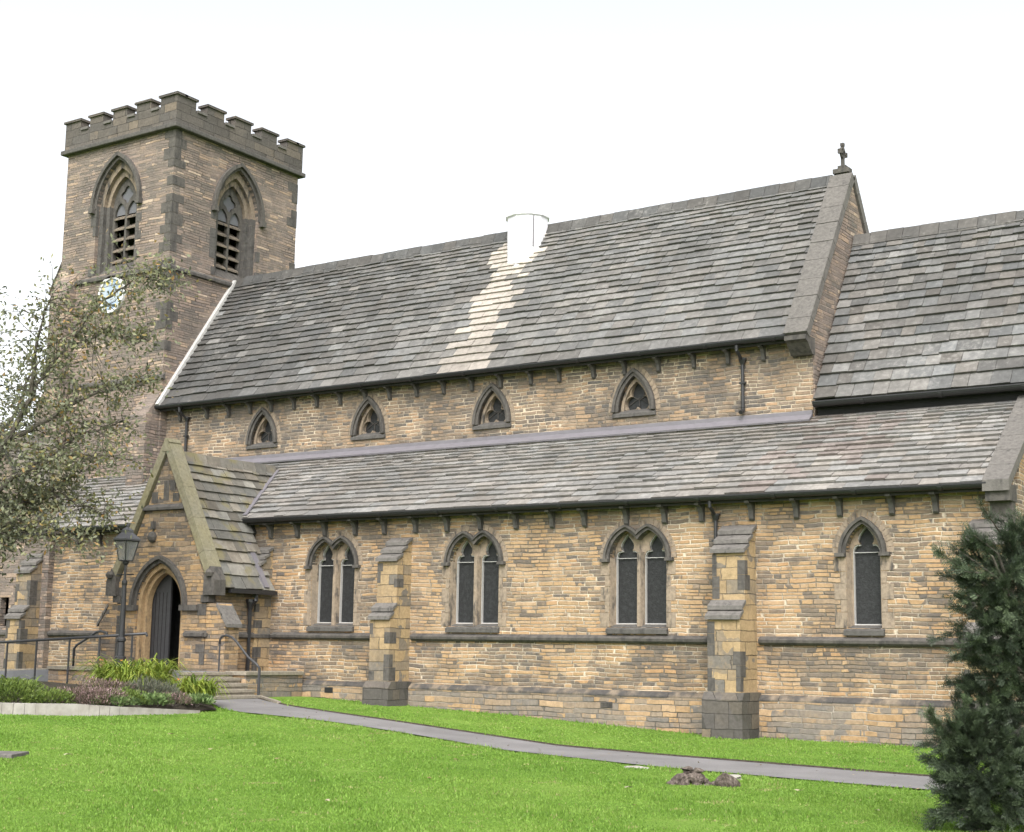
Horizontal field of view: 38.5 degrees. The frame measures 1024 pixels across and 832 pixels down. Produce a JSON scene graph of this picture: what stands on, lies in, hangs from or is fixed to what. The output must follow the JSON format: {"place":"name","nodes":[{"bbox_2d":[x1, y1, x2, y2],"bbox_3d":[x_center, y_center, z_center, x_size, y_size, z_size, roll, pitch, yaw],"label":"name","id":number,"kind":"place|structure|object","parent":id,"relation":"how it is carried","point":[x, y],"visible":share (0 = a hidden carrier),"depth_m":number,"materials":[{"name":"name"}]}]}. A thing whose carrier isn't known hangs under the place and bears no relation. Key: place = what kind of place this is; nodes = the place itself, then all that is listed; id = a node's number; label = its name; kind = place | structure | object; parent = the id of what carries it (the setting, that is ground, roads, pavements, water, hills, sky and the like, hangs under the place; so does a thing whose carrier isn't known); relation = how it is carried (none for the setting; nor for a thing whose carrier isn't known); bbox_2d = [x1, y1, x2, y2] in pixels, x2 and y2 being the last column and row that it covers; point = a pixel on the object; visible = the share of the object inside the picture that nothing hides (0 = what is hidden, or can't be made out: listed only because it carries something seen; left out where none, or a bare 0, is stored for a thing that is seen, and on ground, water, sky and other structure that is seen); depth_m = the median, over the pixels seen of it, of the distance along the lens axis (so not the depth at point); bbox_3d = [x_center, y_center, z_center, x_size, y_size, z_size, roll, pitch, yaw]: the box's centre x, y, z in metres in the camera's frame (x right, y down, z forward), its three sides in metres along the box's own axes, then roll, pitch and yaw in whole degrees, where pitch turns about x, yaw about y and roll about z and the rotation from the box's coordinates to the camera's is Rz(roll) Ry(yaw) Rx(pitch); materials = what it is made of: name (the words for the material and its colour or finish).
{"place":"outdoors","nodes":[
{"label":"outdoors","id":0,"kind":"place"},
{"bbox_2d":[0,674,49,692],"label":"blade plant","id":1,"kind":"object","parent":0,"point":[23,679],"visible":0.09,"depth_m":30.89,"materials":[{"name":"green plant"}]},
{"bbox_2d":[0,696,1023,831],"bbox_3d":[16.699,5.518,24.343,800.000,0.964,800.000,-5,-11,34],"label":"lawn","id":2,"kind":"structure","parent":0,"point":[690,823],"depth_m":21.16,"materials":[{"name":"green plant"}]},
{"bbox_2d":[0,751,28,758],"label":"stone slab","id":3,"kind":"structure","parent":2,"relation":"on","point":[9,754],"depth_m":20.95,"materials":[{"name":"grey stone"}]},
{"bbox_2d":[0,703,199,715],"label":"kerb wall","id":4,"kind":"structure","parent":2,"relation":"on","point":[49,709],"depth_m":29.08,"materials":[{"name":"concrete"}]},
{"bbox_2d":[0,229,211,587],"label":"tree","id":5,"kind":"object","parent":2,"relation":"on","point":[11,509],"visible":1,"depth_m":35.76,"materials":[{"name":"green plant"}]},
{"bbox_2d":[0,679,216,710],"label":"flower bed","id":6,"kind":"object","parent":2,"relation":"on","point":[202,706],"visible":0.23,"depth_m":31.64,"materials":[{"name":"soil"}]},
{"bbox_2d":[0,677,46,702],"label":"shrub","id":7,"kind":"object","parent":6,"relation":"on","point":[9,686],"visible":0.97,"depth_m":29.42,"materials":[{"name":"green plant"}]},
{"bbox_2d":[22,685,76,703],"bbox_3d":[-9.355,5.710,29.852,1.116,0.499,1.101,-5,-11,34],"label":"shrub","id":8,"kind":"object","parent":6,"relation":"on","point":[53,693],"visible":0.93,"depth_m":29.61,"materials":[{"name":"green plant"}]},
{"bbox_2d":[0,632,147,684],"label":"ramp handrail","id":9,"kind":"object","parent":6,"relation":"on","point":[74,637],"visible":0.6,"depth_m":37.88,"materials":[{"name":"black metal"}]},
{"bbox_2d":[46,686,127,704],"bbox_3d":[-8.849,5.814,30.420,1.922,0.501,1.434,-5,-11,34],"label":"heather","id":10,"kind":"object","parent":6,"relation":"on","point":[88,692],"visible":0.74,"depth_m":30.07,"materials":[{"name":"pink plant"}]},
{"bbox_2d":[76,676,143,697],"bbox_3d":[-8.815,5.935,31.854,1.672,0.646,1.252,-5,-11,34],"label":"heather","id":11,"kind":"object","parent":6,"relation":"on","point":[105,683],"visible":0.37,"depth_m":31.79,"materials":[{"name":"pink plant"}]},
{"bbox_2d":[91,694,134,705],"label":"herb","id":12,"kind":"object","parent":6,"relation":"on","point":[121,699],"visible":0.73,"depth_m":30.10,"materials":[{"name":"green plant"}]},
{"bbox_2d":[113,522,140,666],"bbox_3d":[-9.672,4.853,36.485,0.600,4.420,0.481,-5,-11,34],"label":"lamp post","id":13,"kind":"object","parent":6,"relation":"on","point":[127,552],"visible":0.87,"depth_m":36.54,"materials":[{"name":"black metal"}]},
{"bbox_2d":[112,686,149,704],"bbox_3d":[-8.153,5.920,30.987,1.130,0.507,1.118,2,-9,-8],"label":"shrub","id":14,"kind":"object","parent":6,"relation":"on","point":[131,692],"visible":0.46,"depth_m":30.82,"materials":[{"name":"green plant"}]},
{"bbox_2d":[63,653,199,687],"bbox_3d":[-8.718,5.927,33.788,3.602,0.951,3.565,-5,-11,34],"label":"blade plant","id":15,"kind":"object","parent":6,"relation":"on","point":[137,666],"visible":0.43,"depth_m":33.23,"materials":[{"name":"green plant"}]},
{"bbox_2d":[86,666,186,689],"bbox_3d":[-8.443,5.896,32.746,2.469,0.630,2.279,2,-9,-6],"label":"blade plant","id":16,"kind":"object","parent":6,"relation":"on","point":[115,676],"visible":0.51,"depth_m":32.39,"materials":[{"name":"green plant"}]},
{"bbox_2d":[114,675,181,699],"bbox_3d":[-7.917,5.955,32.060,1.810,0.749,1.547,-5,-11,34],"label":"lavender","id":17,"kind":"object","parent":6,"relation":"on","point":[160,687],"visible":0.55,"depth_m":31.85,"materials":[{"name":"purple plant"}]},
{"bbox_2d":[134,690,174,706],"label":"herb","id":18,"kind":"object","parent":6,"relation":"on","point":[162,698],"visible":0.91,"depth_m":30.84,"materials":[{"name":"green plant"}]},
{"bbox_2d":[153,690,192,706],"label":"heather","id":19,"kind":"object","parent":6,"relation":"on","point":[185,701],"visible":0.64,"depth_m":31.30,"materials":[{"name":"pink plant"}]},
{"bbox_2d":[142,672,234,700],"bbox_3d":[-7.511,6.130,33.149,2.554,0.684,2.692,4,-10,-18],"label":"blade plant","id":20,"kind":"object","parent":6,"relation":"on","point":[195,685],"visible":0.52,"depth_m":32.73,"materials":[{"name":"green plant"}]},
{"bbox_2d":[180,692,216,706],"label":"herb","id":21,"kind":"object","parent":6,"relation":"on","point":[201,698],"visible":0.76,"depth_m":31.66,"materials":[{"name":"green plant"}]},
{"bbox_2d":[0,666,303,699],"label":"entrance steps","id":22,"kind":"structure","parent":2,"relation":"on","point":[242,685],"depth_m":37.96,"materials":[{"name":"stone"}]},
{"bbox_2d":[72,630,107,665],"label":"bent handrail","id":23,"kind":"object","parent":22,"relation":"on","point":[94,633],"visible":0.79,"depth_m":40.46,"materials":[{"name":"black metal"}]},
{"bbox_2d":[218,634,260,694],"bbox_3d":[-6.952,6.414,37.386,1.490,1.702,0.076,-5,-11,34],"label":"step handrail","id":24,"kind":"object","parent":22,"relation":"on","point":[251,660],"visible":0.89,"depth_m":37.34,"materials":[{"name":"black metal"}]},
{"bbox_2d":[0,91,1023,752],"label":"church","id":25,"kind":"structure","parent":2,"relation":"on","point":[732,465],"depth_m":37.65,"materials":[{"name":"stone"}]},
{"bbox_2d":[88,151,142,282],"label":"belfry window","id":26,"kind":"structure","parent":25,"relation":"in","point":[122,193],"depth_m":50.03,"materials":[{"name":"stone"}]},
{"bbox_2d":[209,163,266,286],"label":"belfry window","id":27,"kind":"structure","parent":25,"relation":"in","point":[232,206],"depth_m":51.01,"materials":[{"name":"stone"}]},
{"bbox_2d":[244,403,280,449],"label":"clerestory window","id":28,"kind":"structure","parent":25,"relation":"in","point":[266,436],"depth_m":44.85,"materials":[{"name":"stone"}]},
{"bbox_2d":[303,530,362,631],"bbox_3d":[-4.713,4.412,39.254,2.039,2.671,0.480,-5,-11,34],"label":"window","id":29,"kind":"structure","parent":25,"relation":"in","point":[331,603],"depth_m":39.33,"materials":[{"name":"stone"}]},
{"bbox_2d":[348,391,388,440],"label":"clerestory window","id":30,"kind":"structure","parent":25,"relation":"in","point":[372,425],"depth_m":42.54,"materials":[{"name":"stone"}]},
{"bbox_2d":[441,524,507,632],"bbox_3d":[-0.877,4.066,36.702,2.039,2.671,0.480,-5,-11,34],"label":"window","id":31,"kind":"structure","parent":25,"relation":"in","point":[477,592],"depth_m":36.78,"materials":[{"name":"stone"}]},
{"bbox_2d":[470,378,515,429],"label":"clerestory window","id":32,"kind":"structure","parent":25,"relation":"in","point":[497,411],"depth_m":40.15,"materials":[{"name":"stone"}]},
{"bbox_2d":[609,363,660,417],"bbox_3d":[3.203,-0.667,37.683,1.519,1.411,0.440,-5,-11,34],"label":"clerestory window","id":33,"kind":"structure","parent":25,"relation":"in","point":[639,398],"depth_m":37.70,"materials":[{"name":"stone"}]},
{"bbox_2d":[600,518,676,633],"bbox_3d":[2.983,3.717,34.133,2.039,2.671,0.480,-5,-11,34],"label":"window","id":34,"kind":"structure","parent":25,"relation":"in","point":[640,593],"depth_m":34.20,"materials":[{"name":"stone"}]},
{"bbox_2d":[833,509,894,635],"bbox_3d":[7.499,3.309,31.128,1.359,2.671,0.480,-5,-11,34],"label":"window","id":35,"kind":"structure","parent":25,"relation":"in","point":[866,587],"depth_m":31.20,"materials":[{"name":"stone"}]},
{"bbox_2d":[257,698,932,776],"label":"path edge soil","id":36,"kind":"structure","parent":2,"relation":"on","point":[618,750],"depth_m":26.34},
{"bbox_2d":[260,696,280,703],"bbox_3d":[-5.920,7.014,35.946,0.100,0.244,1.664,5,-10,-23],"label":"edging stone","id":37,"kind":"object","parent":36,"relation":"on","point":[271,700],"visible":0.46,"depth_m":35.74,"materials":[{"name":"beige stone"}]},
{"bbox_2d":[623,766,648,769],"bbox_3d":[1.970,5.549,23.130,0.530,0.074,0.219,-5,-11,34],"label":"stone","id":38,"kind":"object","parent":2,"relation":"on","point":[636,767],"visible":0.51,"depth_m":23.08,"materials":[{"name":"stone"}]},
{"bbox_2d":[666,766,714,785],"bbox_3d":[2.562,5.050,20.477,0.836,0.323,0.278,1,-9,0],"label":"tree stump","id":39,"kind":"object","parent":2,"relation":"on","point":[689,775],"visible":0.88,"depth_m":20.41,"materials":[{"name":"brown wood"}]},
{"bbox_2d":[714,773,740,787],"bbox_3d":[3.008,5.121,20.308,0.413,0.298,0.172,30,6,-1],"label":"root piece","id":40,"kind":"object","parent":2,"relation":"on","point":[725,779],"visible":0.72,"depth_m":20.25,"materials":[{"name":"brown wood"}]},
{"bbox_2d":[730,774,740,779],"bbox_3d":[3.213,5.288,21.399,0.348,0.124,0.190,-5,-11,34],"label":"stone","id":41,"kind":"object","parent":2,"relation":"on","point":[736,776],"visible":0.3,"depth_m":21.35,"materials":[{"name":"stone"}]},
{"bbox_2d":[910,497,1023,831],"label":"yew bush","id":42,"kind":"object","parent":2,"relation":"on","point":[968,746],"visible":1,"depth_m":15.36,"materials":[{"name":"green plant"}]},
{"bbox_2d":[0,0,1023,434],"label":"sky","id":43,"kind":"structure","parent":0,"point":[418,122],"materials":[{"name":"white"}]},
{"bbox_2d":[213,699,1016,794],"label":"path","id":44,"kind":"structure","parent":0,"point":[258,706],"depth_m":25.57,"materials":[{"name":"grey concrete"}]},
{"bbox_2d":[210,700,919,788],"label":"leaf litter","id":45,"kind":"object","parent":44,"relation":"on","point":[533,753],"visible":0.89,"depth_m":27.12,"materials":[{"name":"brown plant"}]}
]}

